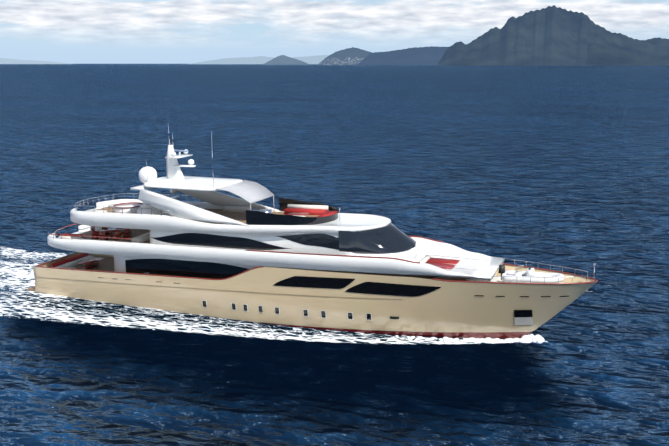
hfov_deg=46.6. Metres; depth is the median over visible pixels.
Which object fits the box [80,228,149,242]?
dining chairs
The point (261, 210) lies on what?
stainless rails
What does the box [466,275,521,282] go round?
deck well
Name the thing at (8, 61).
land
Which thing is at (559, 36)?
mountain massif
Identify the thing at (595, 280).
cap rails
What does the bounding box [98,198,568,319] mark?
yacht glazing
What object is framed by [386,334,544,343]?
bow spray
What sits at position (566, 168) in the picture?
sea
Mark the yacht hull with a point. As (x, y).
(454, 309)
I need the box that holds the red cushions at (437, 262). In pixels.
[52,208,459,268]
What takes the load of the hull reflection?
on the sea
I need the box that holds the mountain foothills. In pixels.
[446,39,668,65]
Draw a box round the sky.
[0,0,668,63]
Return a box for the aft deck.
[75,257,113,271]
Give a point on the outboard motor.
(501, 269)
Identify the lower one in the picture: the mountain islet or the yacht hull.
the yacht hull
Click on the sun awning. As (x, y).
(250, 192)
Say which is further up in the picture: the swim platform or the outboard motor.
the outboard motor
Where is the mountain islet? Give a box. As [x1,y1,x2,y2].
[261,55,309,64]
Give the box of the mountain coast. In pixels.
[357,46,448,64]
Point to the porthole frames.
(523, 320)
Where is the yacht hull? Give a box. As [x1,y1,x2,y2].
[33,252,596,338]
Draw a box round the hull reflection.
[2,292,590,443]
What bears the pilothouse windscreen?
on the yacht superstructure
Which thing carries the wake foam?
on the sea
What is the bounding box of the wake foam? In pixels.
[0,247,546,344]
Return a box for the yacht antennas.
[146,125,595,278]
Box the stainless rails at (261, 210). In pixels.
[48,193,587,282]
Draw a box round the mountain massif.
[437,5,668,65]
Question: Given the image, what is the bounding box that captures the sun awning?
[216,180,274,212]
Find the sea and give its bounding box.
[0,64,668,445]
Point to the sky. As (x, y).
(63, 31)
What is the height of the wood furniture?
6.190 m
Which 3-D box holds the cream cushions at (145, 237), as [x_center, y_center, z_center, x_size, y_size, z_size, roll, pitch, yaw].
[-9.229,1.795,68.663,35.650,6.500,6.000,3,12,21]
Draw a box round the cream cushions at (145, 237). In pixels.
[56,204,430,268]
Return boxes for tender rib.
[502,267,564,282]
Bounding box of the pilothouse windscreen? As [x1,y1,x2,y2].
[339,223,416,252]
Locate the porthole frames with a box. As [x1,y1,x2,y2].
[202,300,532,324]
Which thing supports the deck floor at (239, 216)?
on the yacht superstructure
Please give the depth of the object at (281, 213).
66.84 m
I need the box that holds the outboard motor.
[498,265,531,279]
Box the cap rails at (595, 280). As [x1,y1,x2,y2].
[35,202,597,284]
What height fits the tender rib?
0.928 m
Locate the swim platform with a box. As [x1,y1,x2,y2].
[25,286,34,290]
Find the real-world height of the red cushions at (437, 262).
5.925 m
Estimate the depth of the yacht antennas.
64.87 m
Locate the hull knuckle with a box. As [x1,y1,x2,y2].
[37,277,402,299]
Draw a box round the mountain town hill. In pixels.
[318,47,371,64]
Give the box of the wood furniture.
[77,212,308,269]

